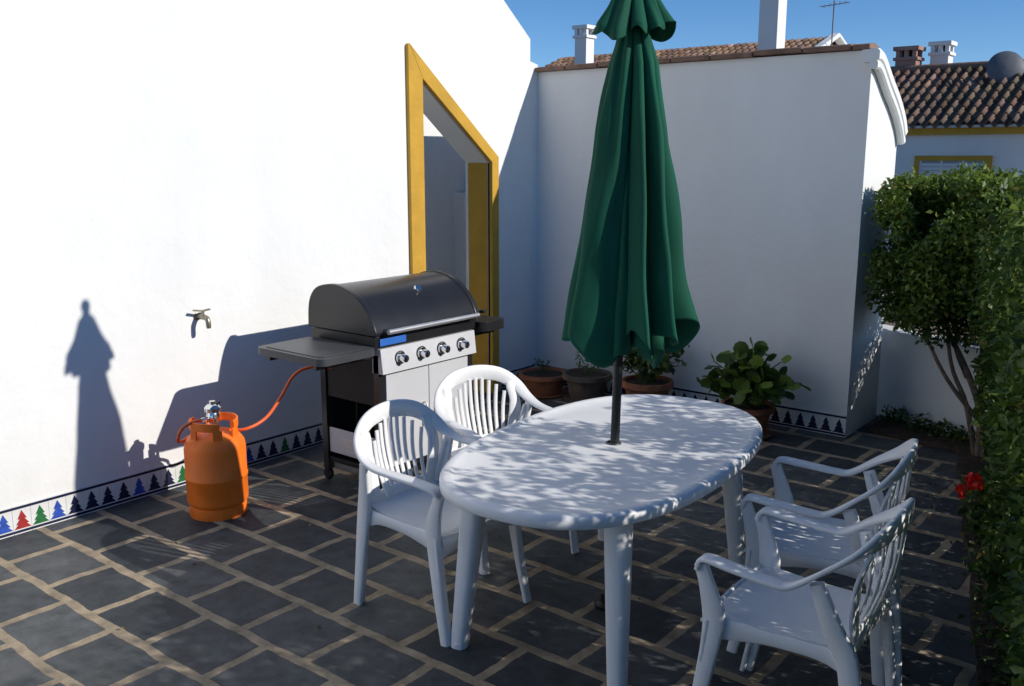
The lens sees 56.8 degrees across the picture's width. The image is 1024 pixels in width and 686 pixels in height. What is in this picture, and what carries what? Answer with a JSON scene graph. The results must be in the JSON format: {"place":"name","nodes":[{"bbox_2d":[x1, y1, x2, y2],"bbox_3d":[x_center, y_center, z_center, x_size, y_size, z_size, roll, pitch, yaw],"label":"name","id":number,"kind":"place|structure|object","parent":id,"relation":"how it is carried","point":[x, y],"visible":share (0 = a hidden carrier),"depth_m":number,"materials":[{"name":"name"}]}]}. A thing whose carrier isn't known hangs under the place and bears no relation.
{"place":"outdoors","nodes":[
{"label":"outdoors","id":0,"kind":"place"},
{"bbox_2d":[0,386,976,685],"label":"terrace floor","id":1,"kind":"structure","parent":0,"point":[260,590],"depth_m":4.19,"materials":[{"name":"stone"}]},
{"bbox_2d":[184,400,248,521],"bbox_3d":[-1.595,0.612,5.096,0.328,0.622,0.328,9,14,38],"label":"gas bottle","id":2,"kind":"object","parent":1,"relation":"on","point":[216,468],"visible":1,"depth_m":4.99,"materials":[{"name":"orange paint"}]},
{"bbox_2d":[176,366,331,442],"bbox_3d":[-1.443,0.324,5.287,0.954,0.315,0.192,-10,15,-42],"label":"gas hose","id":3,"kind":"object","parent":2,"relation":"attached to","point":[182,428],"visible":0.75,"depth_m":5.28,"materials":[{"name":"orange rubber"}]},
{"bbox_2d":[258,270,503,488],"bbox_3d":[-0.719,0.213,5.633,0.627,1.192,1.500,9,14,38],"label":"gas barbecue grill","id":4,"kind":"object","parent":1,"relation":"on","point":[373,342],"visible":0.66,"depth_m":5.43,"materials":[{"name":"black metal"}]},
{"bbox_2d":[353,399,530,646],"bbox_3d":[-0.315,0.708,4.032,0.603,0.854,0.584,9,14,39],"label":"plastic chair","id":5,"kind":"object","parent":1,"relation":"on","point":[422,510],"visible":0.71,"depth_m":4.02,"materials":[{"name":"white plastic"}]},
{"bbox_2d":[405,43,498,393],"bbox_3d":[-0.426,-0.829,7.132,0.050,2.658,0.970,9,14,38],"label":"door frame","id":6,"kind":"structure","parent":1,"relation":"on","point":[419,72],"depth_m":6.79,"materials":[{"name":"paint"}]},
{"bbox_2d":[434,365,578,574],"bbox_3d":[-0.049,0.582,4.669,0.584,0.854,0.603,-6,13,-28],"label":"plastic chair","id":7,"kind":"object","parent":1,"relation":"on","point":[516,387],"visible":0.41,"depth_m":4.83,"materials":[{"name":"white plastic"}]},
{"bbox_2d":[97,435,969,678],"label":"fallen leaves","id":8,"kind":"object","parent":1,"relation":"on","point":[920,656],"visible":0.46,"depth_m":4.82,"materials":[{"name":"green plant"}]},
{"bbox_2d":[518,358,567,398],"bbox_3d":[0.259,0.267,7.669,0.418,0.299,0.418,9,14,38],"label":"potted plant","id":9,"kind":"object","parent":1,"relation":"on","point":[541,382],"visible":0.92,"depth_m":7.57,"materials":[{"name":"brown plant"}]},
{"bbox_2d":[562,351,611,402],"bbox_3d":[0.592,0.263,7.472,0.396,0.384,0.396,9,14,38],"label":"potted plant","id":10,"kind":"object","parent":1,"relation":"on","point":[585,382],"visible":0.88,"depth_m":7.39,"materials":[{"name":"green plant"}]},
{"bbox_2d":[439,394,762,685],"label":"oval plastic table","id":11,"kind":"object","parent":1,"relation":"on","point":[569,466],"visible":0.9,"depth_m":3.66,"materials":[{"name":"white plastic"}]},
{"bbox_2d":[561,0,699,610],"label":"patio umbrella","id":12,"kind":"object","parent":1,"relation":"on","point":[628,289],"visible":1,"depth_m":3.64,"materials":[{"name":"green fabric"}]},
{"bbox_2d":[611,344,689,394],"bbox_3d":[1.007,0.166,7.116,0.734,0.712,0.504,9,14,38],"label":"potted plant","id":13,"kind":"object","parent":1,"relation":"on","point":[644,380],"visible":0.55,"depth_m":7.02,"materials":[{"name":"green plant"}]},
{"bbox_2d":[535,43,907,436],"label":"white outbuilding","id":14,"kind":"structure","parent":1,"relation":"on","point":[783,160],"depth_m":6.65,"materials":[{"name":"paint"}]},
{"bbox_2d":[537,364,846,436],"bbox_3d":[1.252,0.413,7.319,2.668,0.150,0.009,9,14,38],"label":"tile skirting","id":15,"kind":"object","parent":14,"relation":"attached to","point":[811,420],"visible":0.27,"depth_m":6.72,"materials":[{"name":"white tile"}]},
{"bbox_2d":[697,337,810,439],"bbox_3d":[1.614,0.297,6.491,0.763,0.699,0.524,9,14,38],"label":"potted plant","id":16,"kind":"object","parent":1,"relation":"on","point":[752,381],"visible":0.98,"depth_m":6.41,"materials":[{"name":"plant"}]},
{"bbox_2d":[692,497,914,685],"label":"plastic chair","id":17,"kind":"object","parent":1,"relation":"on","point":[767,600],"visible":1,"depth_m":3.04,"materials":[{"name":"white plastic"}]},
{"bbox_2d":[726,438,918,685],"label":"plastic chair","id":18,"kind":"object","parent":1,"relation":"on","point":[800,546],"visible":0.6,"depth_m":3.58,"materials":[{"name":"white plastic"}]},
{"bbox_2d":[876,324,991,438],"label":"garden wall","id":19,"kind":"structure","parent":1,"relation":"on","point":[912,379],"depth_m":6.69,"materials":[{"name":"white paint"}]},
{"bbox_2d":[866,415,1018,685],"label":"soil bed","id":20,"kind":"object","parent":1,"relation":"on","point":[968,460],"visible":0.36,"depth_m":4.76,"materials":[{"name":"brown soil"}]},
{"bbox_2d":[861,161,1023,457],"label":"tree","id":21,"kind":"object","parent":20,"relation":"on","point":[935,265],"visible":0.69,"depth_m":5.99,"materials":[{"name":"green plant"}]},
{"bbox_2d":[879,405,1017,685],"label":"ground cover plants","id":22,"kind":"object","parent":20,"relation":"on","point":[939,431],"visible":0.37,"depth_m":4.48,"materials":[{"name":"green plant"}]},
{"bbox_2d":[953,472,1004,531],"bbox_3d":[2.416,0.824,4.862,0.292,0.301,0.397,5,12,22],"label":"red geranium","id":23,"kind":"object","parent":20,"relation":"on","point":[975,481],"visible":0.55,"depth_m":4.83,"materials":[{"name":"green plant"}]},
{"bbox_2d":[968,171,1023,685],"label":"hedge","id":24,"kind":"object","parent":20,"relation":"on","point":[1000,421],"visible":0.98,"depth_m":3.54,"materials":[{"name":"green plant"}]},
{"bbox_2d":[472,273,977,398],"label":"ground","id":25,"kind":"structure","parent":0,"point":[890,324],"depth_m":10.66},
{"bbox_2d":[0,0,537,509],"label":"plaster wall","id":26,"kind":"structure","parent":25,"relation":"on","point":[238,168],"depth_m":5.45,"materials":[{"name":"white paint"}]},
{"bbox_2d":[0,422,322,539],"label":"tile skirting","id":27,"kind":"object","parent":26,"relation":"attached to","point":[30,516],"visible":0.54,"depth_m":5.26,"materials":[{"name":"white tile"}]},
{"bbox_2d":[192,308,210,328],"bbox_3d":[-1.790,-0.144,5.472,0.099,0.111,0.118,-3,12,-14],"label":"wall tap","id":28,"kind":"object","parent":26,"relation":"attached to","point":[198,315],"depth_m":5.45,"materials":[{"name":"silver metal"}]},
{"bbox_2d":[468,163,487,392],"bbox_3d":[-0.269,-0.507,7.598,0.199,1.845,0.008,9,14,38],"label":"door jamb paint","id":29,"kind":"object","parent":26,"relation":"attached to","point":[478,228],"visible":0.71,"depth_m":7.54,"materials":[{"name":"paint"}]},
{"bbox_2d":[500,364,534,390],"bbox_3d":[0.048,0.287,7.952,0.009,0.150,0.460,9,14,38],"label":"tile skirting","id":30,"kind":"object","parent":26,"relation":"attached to","point":[515,372],"visible":0.3,"depth_m":7.92,"materials":[{"name":"tile"}]},
{"bbox_2d":[423,114,465,286],"bbox_3d":[-0.963,-0.926,7.904,1.400,2.570,3.300,9,14,38],"label":"stairwell interior","id":31,"kind":"object","parent":25,"relation":"on","point":[445,199],"visible":0.02,"depth_m":9.18,"materials":[{"name":"white paint"}]},
{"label":"walls","id":32,"kind":"object","parent":25,"relation":"on","visible":0},
{"bbox_2d":[572,24,596,63],"bbox_3d":[1.685,-5.953,22.233,0.420,2.850,0.420,9,14,38],"label":"chimney","id":33,"kind":"object","parent":32,"relation":"on","point":[583,37],"visible":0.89,"depth_m":21.92,"materials":[{"name":"white paint"}]},
{"bbox_2d":[758,0,786,49],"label":"chimney","id":34,"kind":"object","parent":32,"relation":"on","point":[772,24],"depth_m":21.85,"materials":[{"name":"white paint"}]},
{"bbox_2d":[504,0,1023,66],"label":"sky","id":35,"kind":"structure","parent":0,"point":[982,29],"materials":[{"name":"blue"}]},
{"bbox_2d":[888,134,1023,252],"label":"walls","id":36,"kind":"structure","parent":0,"point":[1005,151],"depth_m":17.35,"materials":[{"name":"white paint"}]},
{"bbox_2d":[906,124,1023,180],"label":"cornice and window","id":37,"kind":"structure","parent":36,"relation":"attached to","point":[930,164],"depth_m":17.43,"materials":[{"name":"paint"}]},
{"bbox_2d":[907,74,1014,125],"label":"gable","id":38,"kind":"structure","parent":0,"point":[917,124],"depth_m":17.44,"materials":[{"name":"paint"}]},
{"bbox_2d":[893,45,925,65],"bbox_3d":[8.412,-5.790,20.124,0.520,0.950,0.520,9,14,38],"label":"chimney","id":39,"kind":"object","parent":38,"relation":"on","point":[908,55],"visible":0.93,"depth_m":19.92,"materials":[{"name":"brick"}]},
{"bbox_2d":[928,40,957,63],"bbox_3d":[9.091,-5.832,20.080,0.460,1.050,0.460,9,14,38],"label":"chimney","id":40,"kind":"object","parent":38,"relation":"on","point":[941,52],"visible":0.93,"depth_m":19.89,"materials":[{"name":"white paint"}]},
{"bbox_2d":[890,59,1023,73],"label":"ridge","id":41,"kind":"structure","parent":38,"relation":"on","point":[964,66],"depth_m":19.46,"materials":[{"name":"brown tile"}]},
{"bbox_2d":[893,65,1023,128],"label":"roof front","id":42,"kind":"structure","parent":38,"relation":"on","point":[936,97],"depth_m":18.00,"materials":[{"name":"tile"}]},
{"bbox_2d":[986,51,1023,83],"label":"satellite dish","id":43,"kind":"object","parent":38,"relation":"on","point":[1009,65],"visible":0.92,"depth_m":18.19,"materials":[{"name":"grey metal"}]},
{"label":"walls","id":44,"kind":"object","parent":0,"visible":0},
{"bbox_2d":[815,33,846,46],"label":"gable","id":45,"kind":"structure","parent":44,"relation":"on","point":[838,38],"depth_m":25.30,"materials":[{"name":"white paint"}]},
{"bbox_2d":[545,36,827,66],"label":"roof front","id":46,"kind":"structure","parent":45,"relation":"attached to","point":[726,48],"depth_m":27.34,"materials":[{"name":"tile"}]},
{"bbox_2d":[565,37,837,57],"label":"roof back","id":47,"kind":"structure","parent":45,"relation":"attached to","point":[834,43],"depth_m":26.15,"materials":[{"name":"tile"}]},
{"bbox_2d":[819,0,848,44],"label":"tv antenna","id":48,"kind":"object","parent":44,"relation":"attached to","point":[834,4],"visible":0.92,"depth_m":24.64,"materials":[{"name":"grey metal"}]}
]}

